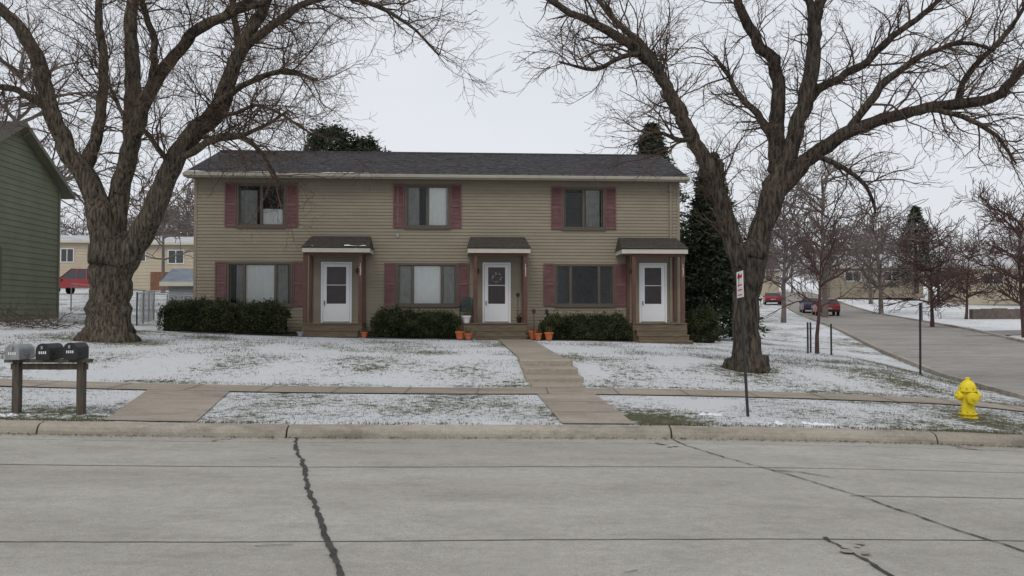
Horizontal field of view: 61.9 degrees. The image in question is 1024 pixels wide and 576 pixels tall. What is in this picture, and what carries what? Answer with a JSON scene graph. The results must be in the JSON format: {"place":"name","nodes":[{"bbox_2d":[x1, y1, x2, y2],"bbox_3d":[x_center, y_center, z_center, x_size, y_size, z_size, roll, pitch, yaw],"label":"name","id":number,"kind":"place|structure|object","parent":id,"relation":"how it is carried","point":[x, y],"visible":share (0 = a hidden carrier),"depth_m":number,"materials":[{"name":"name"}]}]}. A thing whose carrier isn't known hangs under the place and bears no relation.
{"place":"outdoors","nodes":[
{"label":"outdoors","id":0,"kind":"place"},
{"bbox_2d":[185,332,624,341],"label":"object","id":1,"kind":"structure","parent":0,"point":[394,338],"depth_m":27.94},
{"bbox_2d":[294,323,307,335],"bbox_3d":[-6.839,1.340,27.731,0.477,0.432,0.246,1,-2,-19],"label":"flower pot","id":2,"kind":"object","parent":1,"relation":"on","point":[299,333],"visible":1,"depth_m":27.65,"materials":[{"name":"ceramic"}]},
{"bbox_2d":[361,327,370,336],"bbox_3d":[-4.774,1.396,27.937,0.450,0.440,0.292,0,-2,0],"label":"flower pot","id":3,"kind":"object","parent":1,"relation":"on","point":[364,333],"visible":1,"depth_m":27.87,"materials":[{"name":"ceramic"}]},
{"bbox_2d":[534,327,541,339],"bbox_3d":[0.864,1.456,28.048,0.282,0.489,0.296,0,-2,11],"label":"flower pot","id":4,"kind":"object","parent":1,"relation":"on","point":[538,335],"visible":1,"depth_m":27.98,"materials":[{"name":"ceramic"}]},
{"bbox_2d":[544,326,554,339],"bbox_3d":[1.234,1.419,28.134,0.363,0.577,0.405,0,-2,0],"label":"flower pot","id":5,"kind":"object","parent":1,"relation":"on","point":[548,335],"visible":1,"depth_m":27.99,"materials":[{"name":"ceramic"}]},
{"bbox_2d":[209,171,627,175],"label":"roof snow","id":6,"kind":"structure","parent":0,"point":[403,173],"depth_m":29.53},
{"bbox_2d":[0,434,1023,575],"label":"road","id":7,"kind":"structure","parent":0,"point":[693,511],"depth_m":7.06,"materials":[{"name":"concrete"}]},
{"bbox_2d":[0,438,1023,541],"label":"road joints","id":8,"kind":"object","parent":7,"relation":"on","point":[506,539],"visible":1,"depth_m":6.23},
{"bbox_2d":[49,437,1023,575],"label":"tar crack repairs","id":9,"kind":"structure","parent":7,"relation":"on","point":[331,547],"depth_m":6.42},
{"bbox_2d":[212,438,871,553],"bbox_3d":[0.438,1.861,9.467,7.707,0.081,3.618,-1,-2,38],"label":"road spall patch","id":10,"kind":"object","parent":7,"relation":"on","point":[851,551],"visible":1,"depth_m":5.84,"materials":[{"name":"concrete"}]},
{"bbox_2d":[0,289,1023,434],"bbox_3d":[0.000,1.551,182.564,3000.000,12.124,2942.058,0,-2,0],"label":"ground","id":11,"kind":"structure","parent":0,"point":[789,334],"depth_m":16.95,"materials":[{"name":"snow"}]},
{"bbox_2d":[0,296,83,329],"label":"brush pile","id":12,"kind":"object","parent":11,"relation":"on","point":[27,324],"visible":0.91,"depth_m":25.61,"materials":[{"name":"brown plant"}]},
{"bbox_2d":[4,342,92,414],"bbox_3d":[-6.200,1.300,11.378,1.120,1.153,0.444,0,-2,0],"label":"mailbox stand","id":13,"kind":"object","parent":11,"relation":"on","point":[50,356],"visible":0.99,"depth_m":11.37,"materials":[{"name":"grey wood"}]},
{"bbox_2d":[59,268,89,293],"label":"pickup truck","id":14,"kind":"object","parent":11,"relation":"on","point":[73,275],"visible":0.35,"depth_m":61.67,"materials":[{"name":"red paint"}]},
{"bbox_2d":[60,243,89,276],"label":"walls","id":15,"kind":"structure","parent":11,"relation":"on","point":[80,255],"depth_m":82.29,"materials":[{"name":"beige"}]},
{"bbox_2d":[60,248,73,261],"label":"windows","id":16,"kind":"structure","parent":15,"relation":"attached to","point":[66,254],"depth_m":82.17,"materials":[{"name":"white glass"}]},
{"bbox_2d":[60,235,164,242],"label":"roof","id":17,"kind":"structure","parent":15,"relation":"on","point":[74,239],"depth_m":83.18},
{"bbox_2d":[0,0,152,229],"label":"bare tree","id":18,"kind":"object","parent":11,"relation":"on","point":[63,169],"visible":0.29,"depth_m":45.20,"materials":[{"name":"plant"}]},
{"bbox_2d":[70,283,192,325],"bbox_3d":[-14.970,0.666,32.950,8.711,1.941,3.918,0,-2,16],"label":"chain link fence","id":19,"kind":"object","parent":11,"relation":"on","point":[148,302],"visible":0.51,"depth_m":33.09,"materials":[{"name":"metal"}]},
{"bbox_2d":[132,245,193,290],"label":"walls","id":20,"kind":"structure","parent":11,"relation":"on","point":[141,278],"depth_m":76.08,"materials":[{"name":"beige"}]},
{"bbox_2d":[141,250,183,290],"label":"windows","id":21,"kind":"structure","parent":20,"relation":"attached to","point":[155,279],"depth_m":76.00,"materials":[{"name":"white glass"}]},
{"bbox_2d":[151,237,193,244],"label":"roof","id":22,"kind":"structure","parent":20,"relation":"on","point":[183,240],"depth_m":76.48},
{"bbox_2d":[105,390,228,420],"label":"walkway","id":23,"kind":"structure","parent":11,"relation":"on","point":[161,405],"depth_m":12.30,"materials":[{"name":"concrete"}]},
{"bbox_2d":[159,269,192,301],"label":"garden shed","id":24,"kind":"structure","parent":11,"relation":"on","point":[178,280],"depth_m":44.00,"materials":[{"name":"metal"}]},
{"bbox_2d":[170,330,297,334],"bbox_3d":[-9.147,1.484,28.791,4.200,0.187,1.530,0,-2,-3],"label":"mulch bed","id":25,"kind":"object","parent":11,"relation":"on","point":[246,333],"visible":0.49,"depth_m":28.22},
{"bbox_2d":[156,294,234,331],"bbox_3d":[-10.463,0.842,28.630,2.631,1.258,1.421,0,-2,0],"label":"yew hedge","id":26,"kind":"object","parent":25,"relation":"on","point":[199,314],"visible":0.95,"depth_m":28.20,"materials":[{"name":"green plant"}]},
{"bbox_2d":[222,297,292,334],"bbox_3d":[-8.532,0.930,28.733,2.190,1.274,1.438,0,-2,0],"label":"yew hedge","id":27,"kind":"object","parent":25,"relation":"on","point":[272,316],"visible":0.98,"depth_m":28.32,"materials":[{"name":"green plant"}]},
{"bbox_2d":[0,0,509,342],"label":"maple tree","id":28,"kind":"object","parent":11,"relation":"on","point":[116,251],"visible":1,"depth_m":21.39,"materials":[{"name":"brown plant"}]},
{"bbox_2d":[289,120,369,150],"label":"pine tree","id":29,"kind":"object","parent":11,"relation":"on","point":[342,138],"visible":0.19,"depth_m":42.63,"materials":[{"name":"green plant"}]},
{"bbox_2d":[349,132,390,151],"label":"pine tree","id":30,"kind":"object","parent":11,"relation":"on","point":[371,141],"visible":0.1,"depth_m":43.80,"materials":[{"name":"green plant"}]},
{"bbox_2d":[0,412,835,425],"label":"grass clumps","id":31,"kind":"object","parent":11,"relation":"on","point":[713,414],"visible":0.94,"depth_m":11.70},
{"bbox_2d":[366,335,472,338],"bbox_3d":[-3.157,1.666,29.139,3.600,0.084,1.530,0,-2,-3],"label":"mulch bed","id":32,"kind":"object","parent":11,"relation":"on","point":[402,337],"visible":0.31,"depth_m":28.54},
{"bbox_2d":[369,304,419,337],"bbox_3d":[-3.939,1.100,29.004,1.802,1.202,1.388,0,-2,0],"label":"yew hedge","id":33,"kind":"object","parent":32,"relation":"on","point":[385,323],"visible":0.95,"depth_m":28.55,"materials":[{"name":"green plant"}]},
{"bbox_2d":[406,306,462,338],"bbox_3d":[-2.646,1.174,29.057,1.998,1.117,1.394,0,-2,0],"label":"yew hedge","id":34,"kind":"object","parent":32,"relation":"on","point":[440,324],"visible":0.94,"depth_m":28.65,"materials":[{"name":"green plant"}]},
{"bbox_2d":[196,178,677,329],"bbox_3d":[-2.504,-1.164,30.038,17.000,5.280,0.021,0,-2,-3],"label":"front siding","id":35,"kind":"object","parent":11,"relation":"on","point":[502,208],"visible":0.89,"depth_m":30.05,"materials":[{"name":"beige plastic"}]},
{"bbox_2d":[226,262,292,306],"bbox_3d":[-8.758,-0.121,29.639,2.290,1.570,0.120,0,-2,-3],"label":"window frame","id":36,"kind":"object","parent":35,"relation":"attached to","point":[275,264],"visible":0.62,"depth_m":29.64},
{"bbox_2d":[236,265,287,302],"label":"curtains","id":37,"kind":"object","parent":36,"relation":"attached to","point":[259,282],"visible":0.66,"depth_m":29.70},
{"bbox_2d":[235,183,285,227],"bbox_3d":[-8.723,-2.869,29.723,1.740,1.570,0.120,0,-2,-3],"label":"window frame","id":38,"kind":"object","parent":35,"relation":"attached to","point":[260,225],"visible":0.89,"depth_m":29.70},
{"bbox_2d":[239,190,283,224],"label":"curtains","id":39,"kind":"object","parent":38,"relation":"attached to","point":[248,205],"visible":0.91,"depth_m":29.77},
{"bbox_2d":[321,262,351,322],"bbox_3d":[-6.129,0.150,29.808,1.060,2.120,0.175,0,-2,-3],"label":"front door","id":40,"kind":"structure","parent":35,"relation":"attached to","point":[336,292],"depth_m":29.79,"materials":[{"name":"white paint"}]},
{"bbox_2d":[215,182,625,305],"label":"shutters","id":41,"kind":"object","parent":35,"relation":"attached to","point":[455,222],"visible":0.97,"depth_m":30.00,"materials":[{"name":"wood"}]},
{"bbox_2d":[395,263,457,306],"bbox_3d":[-2.988,-0.101,29.979,2.210,1.550,0.120,0,-2,-3],"label":"window frame","id":42,"kind":"object","parent":35,"relation":"attached to","point":[413,304],"visible":0.98,"depth_m":29.95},
{"bbox_2d":[398,265,455,303],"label":"curtains","id":43,"kind":"object","parent":42,"relation":"attached to","point":[427,282],"visible":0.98,"depth_m":30.04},
{"bbox_2d":[404,184,450,228],"bbox_3d":[-2.978,-2.859,30.061,1.630,1.570,0.120,0,-2,-3],"label":"window frame","id":44,"kind":"object","parent":35,"relation":"attached to","point":[427,225],"visible":1,"depth_m":30.04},
{"bbox_2d":[407,187,447,225],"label":"curtains","id":45,"kind":"object","parent":44,"relation":"attached to","point":[438,206],"visible":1,"depth_m":30.13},
{"bbox_2d":[193,178,679,331],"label":"corner trim","id":46,"kind":"structure","parent":35,"relation":"attached to","point":[195,243],"depth_m":29.64,"materials":[{"name":"beige plastic"}]},
{"bbox_2d":[301,236,688,255],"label":"porch canopies","id":47,"kind":"object","parent":35,"relation":"attached to","point":[659,245],"visible":0.94,"depth_m":29.25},
{"bbox_2d":[483,262,510,322],"bbox_3d":[-0.544,0.159,30.137,0.990,2.120,0.175,0,-2,-3],"label":"front door","id":48,"kind":"structure","parent":35,"relation":"attached to","point":[497,302],"depth_m":30.12,"materials":[{"name":"white paint"}]},
{"bbox_2d":[356,183,671,321],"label":"wall fixtures","id":49,"kind":"object","parent":35,"relation":"attached to","point":[670,210],"depth_m":30.46,"materials":[{"name":"black paint"}]},
{"bbox_2d":[562,187,605,230],"bbox_3d":[2.547,-2.820,30.386,1.560,1.550,0.120,0,-2,-3],"label":"window frame","id":50,"kind":"object","parent":35,"relation":"attached to","point":[583,227],"visible":1,"depth_m":30.37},
{"bbox_2d":[564,190,599,226],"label":"curtains","id":51,"kind":"object","parent":50,"relation":"attached to","point":[592,209],"visible":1,"depth_m":30.45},
{"bbox_2d":[554,264,614,306],"bbox_3d":[2.577,-0.086,30.306,2.180,1.540,0.120,0,-2,-3],"label":"window frame","id":52,"kind":"object","parent":35,"relation":"attached to","point":[598,304],"visible":1,"depth_m":30.29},
{"bbox_2d":[558,267,610,302],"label":"curtains","id":53,"kind":"object","parent":52,"relation":"attached to","point":[584,286],"visible":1,"depth_m":30.37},
{"bbox_2d":[639,263,666,321],"bbox_3d":[5.026,0.169,30.466,0.990,2.120,0.175,0,-2,-3],"label":"front door","id":54,"kind":"structure","parent":35,"relation":"attached to","point":[652,291],"depth_m":30.44,"materials":[{"name":"white paint"}]},
{"bbox_2d":[455,327,464,338],"bbox_3d":[-1.702,1.426,27.906,0.330,0.496,0.346,0,-2,0],"label":"flower pot","id":55,"kind":"object","parent":11,"relation":"on","point":[460,334],"visible":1,"depth_m":27.81,"materials":[{"name":"ceramic"}]},
{"bbox_2d":[462,326,471,338],"bbox_3d":[-1.458,1.452,27.832,0.373,0.448,0.342,0,-2,-13],"label":"flower pot","id":56,"kind":"object","parent":11,"relation":"on","point":[468,334],"visible":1,"depth_m":27.81,"materials":[{"name":"ceramic"}]},
{"bbox_2d":[303,252,684,322],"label":"porch posts","id":57,"kind":"object","parent":11,"relation":"on","point":[361,288],"visible":0.97,"depth_m":29.22,"materials":[{"name":"wood"}]},
{"bbox_2d":[302,323,692,343],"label":"porch steps","id":58,"kind":"structure","parent":11,"relation":"on","point":[671,333],"depth_m":28.57,"materials":[{"name":"wood"}]},
{"bbox_2d":[459,297,472,320],"bbox_3d":[-1.557,0.753,29.544,0.540,0.905,0.636,0,-2,-3],"label":"patio chair","id":59,"kind":"object","parent":58,"relation":"on","point":[466,304],"visible":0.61,"depth_m":29.76,"materials":[{"name":"green plastic"}]},
{"bbox_2d":[462,309,470,322],"bbox_3d":[-1.538,0.950,28.980,0.324,0.479,0.347,1,-2,-34],"label":"flower pot","id":60,"kind":"object","parent":58,"relation":"on","point":[466,318],"visible":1,"depth_m":28.89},
{"bbox_2d":[516,311,521,322],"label":"flower pot","id":61,"kind":"object","parent":58,"relation":"on","point":[519,318],"visible":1,"depth_m":29.18,"materials":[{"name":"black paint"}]},
{"bbox_2d":[0,292,1023,447],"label":"kerb","id":62,"kind":"structure","parent":11,"relation":"on","point":[103,428],"depth_m":11.02,"materials":[{"name":"concrete"}]},
{"bbox_2d":[2,334,1023,448],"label":"leaf litter","id":63,"kind":"object","parent":11,"relation":"on","point":[491,412],"visible":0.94,"depth_m":10.96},
{"bbox_2d":[498,339,562,357],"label":"front walk","id":64,"kind":"structure","parent":11,"relation":"on","point":[526,349],"depth_m":22.18,"materials":[{"name":"concrete"}]},
{"bbox_2d":[516,293,548,335],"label":"garden lantern stakes","id":65,"kind":"object","parent":11,"relation":"on","point":[533,310],"visible":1,"depth_m":28.27,"materials":[{"name":"black paint"}]},
{"bbox_2d":[527,323,537,338],"bbox_3d":[0.667,1.429,28.560,0.376,0.559,0.423,-1,-2,20],"label":"flower pot","id":66,"kind":"object","parent":11,"relation":"on","point":[531,336],"visible":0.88,"depth_m":28.46,"materials":[{"name":"ceramic"}]},
{"bbox_2d":[60,146,1023,306],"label":"distant trees","id":67,"kind":"object","parent":11,"relation":"on","point":[184,226],"visible":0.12,"depth_m":97.96,"materials":[{"name":"plant"}]},
{"bbox_2d":[518,358,583,382],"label":"garden steps","id":68,"kind":"structure","parent":11,"relation":"on","point":[553,369],"depth_m":17.09,"materials":[{"name":"concrete"}]},
{"bbox_2d":[529,382,586,387],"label":"front walk","id":69,"kind":"structure","parent":11,"relation":"on","point":[559,384],"depth_m":15.95,"materials":[{"name":"concrete"}]},
{"bbox_2d":[528,337,630,340],"bbox_3d":[2.283,1.758,29.457,3.500,0.091,1.530,0,-2,-3],"label":"mulch bed","id":70,"kind":"object","parent":11,"relation":"on","point":[591,339],"visible":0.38,"depth_m":28.88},
{"bbox_2d":[538,308,597,339],"bbox_3d":[1.903,1.243,29.306,2.093,1.107,1.434,0,-2,0],"label":"yew hedge","id":71,"kind":"object","parent":70,"relation":"on","point":[570,327],"visible":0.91,"depth_m":28.89,"materials":[{"name":"green plant"}]},
{"bbox_2d":[584,310,632,340],"bbox_3d":[3.247,1.261,29.420,1.808,1.121,1.342,0,-2,0],"label":"yew hedge","id":72,"kind":"object","parent":70,"relation":"on","point":[615,326],"visible":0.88,"depth_m":28.96,"materials":[{"name":"green plant"}]},
{"bbox_2d":[538,394,633,423],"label":"front walk","id":73,"kind":"structure","parent":11,"relation":"on","point":[566,407],"depth_m":12.63,"materials":[{"name":"concrete"}]},
{"bbox_2d":[634,121,720,310],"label":"spruce tree","id":74,"kind":"object","parent":11,"relation":"on","point":[660,144],"visible":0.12,"depth_m":41.85,"materials":[{"name":"green plant"}]},
{"bbox_2d":[685,301,721,342],"bbox_3d":[6.793,1.198,30.577,1.192,1.505,1.664,0,-2,0],"label":"yew shrub","id":75,"kind":"object","parent":11,"relation":"on","point":[701,321],"visible":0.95,"depth_m":30.06,"materials":[{"name":"green plant"}]},
{"bbox_2d":[680,151,770,339],"bbox_3d":[8.102,-1.453,34.906,4.536,8.388,4.444,0,-2,0],"label":"spruce tree","id":76,"kind":"object","parent":11,"relation":"on","point":[706,257],"visible":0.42,"depth_m":34.20,"materials":[{"name":"green plant"}]},
{"bbox_2d":[736,270,748,416],"bbox_3d":[3.365,0.855,12.339,0.154,2.208,0.319,0,-2,0],"label":"no parking sign","id":77,"kind":"object","parent":11,"relation":"on","point":[740,291],"visible":0.93,"depth_m":12.36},
{"bbox_2d":[707,271,778,295],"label":"walls","id":78,"kind":"structure","parent":11,"relation":"on","point":[765,288],"depth_m":134.01,"materials":[{"name":"beige"}]},
{"bbox_2d":[477,0,1023,372],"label":"ash tree","id":79,"kind":"object","parent":11,"relation":"on","point":[788,168],"visible":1,"depth_m":18.22,"materials":[{"name":"brown plant"}]},
{"bbox_2d":[763,292,780,304],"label":"parked car","id":80,"kind":"object","parent":11,"relation":"on","point":[770,297],"visible":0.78,"depth_m":96.50,"materials":[{"name":"red paint"}]},
{"bbox_2d":[727,136,842,322],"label":"bare tree","id":81,"kind":"object","parent":11,"relation":"on","point":[786,256],"visible":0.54,"depth_m":55.50,"materials":[{"name":"plant"}]},
{"bbox_2d":[738,167,875,353],"bbox_3d":[9.265,-0.698,26.431,4.361,5.645,3.148,-2,-2,42],"label":"young tree","id":82,"kind":"object","parent":11,"relation":"on","point":[813,265],"visible":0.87,"depth_m":26.21,"materials":[{"name":"brown plant"}]},
{"bbox_2d":[747,140,882,317],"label":"bare tree","id":83,"kind":"object","parent":11,"relation":"on","point":[828,266],"visible":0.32,"depth_m":65.73,"materials":[{"name":"plant"}]},
{"bbox_2d":[807,322,831,354],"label":"tree stakes","id":84,"kind":"object","parent":11,"relation":"on","point":[808,324],"visible":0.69,"depth_m":26.05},
{"bbox_2d":[821,268,923,298],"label":"walls","id":85,"kind":"structure","parent":11,"relation":"on","point":[836,290],"depth_m":117.39,"materials":[{"name":"beige plastic"}]},
{"bbox_2d":[819,254,912,270],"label":"roof","id":86,"kind":"structure","parent":85,"relation":"on","point":[890,264],"depth_m":118.72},
{"bbox_2d":[845,271,899,280],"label":"windows","id":87,"kind":"structure","parent":85,"relation":"attached to","point":[849,278],"depth_m":117.36,"materials":[{"name":"grey glass"}]},
{"bbox_2d":[835,174,938,313],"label":"bare tree","id":88,"kind":"object","parent":11,"relation":"on","point":[880,271],"visible":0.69,"depth_m":73.74,"materials":[{"name":"plant"}]},
{"bbox_2d":[881,205,952,293],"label":"spruce tree","id":89,"kind":"object","parent":11,"relation":"on","point":[917,219],"visible":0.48,"depth_m":76.84,"materials":[{"name":"green plant"}]},
{"bbox_2d":[919,303,922,374],"bbox_3d":[10.521,1.359,21.982,0.090,1.951,0.300,-1,-2,18],"label":"pole","id":90,"kind":"object","parent":11,"relation":"on","point":[920,319],"visible":0.82,"depth_m":21.95,"materials":[{"name":"metal"}]},
{"bbox_2d":[870,211,985,326],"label":"crabapple tree","id":91,"kind":"object","parent":11,"relation":"on","point":[917,263],"visible":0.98,"depth_m":49.86,"materials":[{"name":"brown plant"}]},
{"bbox_2d":[923,229,1008,318],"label":"crabapple tree","id":92,"kind":"object","parent":11,"relation":"on","point":[970,294],"visible":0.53,"depth_m":62.91,"materials":[{"name":"brown plant"}]},
{"bbox_2d":[954,377,980,418],"bbox_3d":[7.089,1.708,13.243,0.347,0.645,0.343,1,-2,-38],"label":"fire hydrant","id":93,"kind":"object","parent":11,"relation":"on","point":[967,394],"visible":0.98,"depth_m":13.17,"materials":[{"name":"metal"}]},
{"bbox_2d":[944,174,1023,337],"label":"crabapple tree","id":94,"kind":"object","parent":11,"relation":"on","point":[1019,256],"visible":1,"depth_m":41.09,"materials":[{"name":"brown plant"}]},
{"bbox_2d":[969,308,1020,318],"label":"retaining wall","id":95,"kind":"structure","parent":11,"relation":"on","point":[999,313],"depth_m":63.16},
{"bbox_2d":[0,379,1023,410],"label":"sidewalk","id":96,"kind":"structure","parent":0,"point":[209,387],"depth_m":14.99,"materials":[{"name":"concrete"}]},
{"bbox_2d":[35,380,1022,411],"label":"sidewalk joints","id":97,"kind":"object","parent":96,"relation":"on","point":[548,392],"visible":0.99,"depth_m":14.88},
{"bbox_2d":[0,0,1023,288],"label":"sky","id":98,"kind":"structure","parent":0,"point":[415,106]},
{"bbox_2d":[779,292,1023,393],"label":"side street","id":99,"kind":"structure","parent":0,"point":[993,360],"depth_m":36.30,"materials":[{"name":"concrete"}]},
{"bbox_2d":[799,297,821,312],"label":"parked car","id":100,"kind":"object","parent":99,"relation":"on","point":[803,306],"visible":0.45,"depth_m":76.54,"materials":[{"name":"blue paint"}]},
{"bbox_2d":[811,298,839,315],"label":"parked car","id":101,"kind":"object","parent":99,"relation":"on","point":[832,308],"visible":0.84,"depth_m":69.47,"materials":[{"name":"red paint"}]},
{"bbox_2d":[942,268,1023,304],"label":"walls","id":102,"kind":"structure","parent":0,"point":[976,301],"depth_m":97.60,"materials":[{"name":"beige"}]},
{"bbox_2d":[941,252,1017,269],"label":"roof","id":103,"kind":"structure","parent":102,"relation":"on","point":[1008,262],"depth_m":99.11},
{"bbox_2d":[983,272,1003,283],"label":"windows","id":104,"kind":"structure","parent":102,"relation":"attached to","point":[1000,279],"depth_m":97.36,"materials":[{"name":"grey glass"}]},
{"bbox_2d":[962,330,1020,335],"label":"neighbour driveway","id":105,"kind":"structure","parent":0,"point":[1009,332],"depth_m":43.30,"materials":[{"name":"concrete"}]},
{"bbox_3d":[-2.741,2.005,33.964,16.960,0.819,7.970,0,-2,-3],"label":"foundation","id":106,"kind":"object","parent":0,"visible":0},
{"bbox_2d":[229,186,664,321],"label":"interior rooms","id":107,"kind":"object","parent":106,"relation":"on","point":[422,205],"visible":0.15,"depth_m":31.34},
{"bbox_3d":[-2.741,-1.844,34.072,17.032,6.880,8.016,0,-2,-3],"label":"side and rear siding","id":108,"kind":"object","parent":106,"relation":"on","visible":0},
{"bbox_2d":[182,158,689,182],"bbox_3d":[-2.737,-4.522,34.096,17.540,1.735,8.995,0,-2,-3],"label":"gutter and fascia","id":109,"kind":"object","parent":108,"relation":"attached to","point":[420,177],"visible":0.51,"depth_m":29.72,"materials":[{"name":"metal"}]},
{"bbox_2d":[184,150,687,176],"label":"roof","id":110,"kind":"structure","parent":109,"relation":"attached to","point":[464,163],"depth_m":31.81,"materials":[{"name":"grey"}]},
{"bbox_3d":[-25.341,1.631,28.298,16.960,1.029,6.260,0,-2,-3],"label":"foundation","id":111,"kind":"object","parent":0,"visible":0},
{"bbox_2d":[0,131,59,320],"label":"siding","id":112,"kind":"object","parent":111,"relation":"on","point":[29,207],"visible":0.91,"depth_m":29.70,"materials":[{"name":"wood"}]},
{"bbox_2d":[0,192,60,317],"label":"corner trim","id":113,"kind":"structure","parent":112,"relation":"attached to","point":[58,251],"depth_m":31.98,"materials":[{"name":"green"}]},
{"bbox_2d":[0,121,75,198],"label":"roof","id":114,"kind":"structure","parent":112,"relation":"on","point":[51,169],"depth_m":30.34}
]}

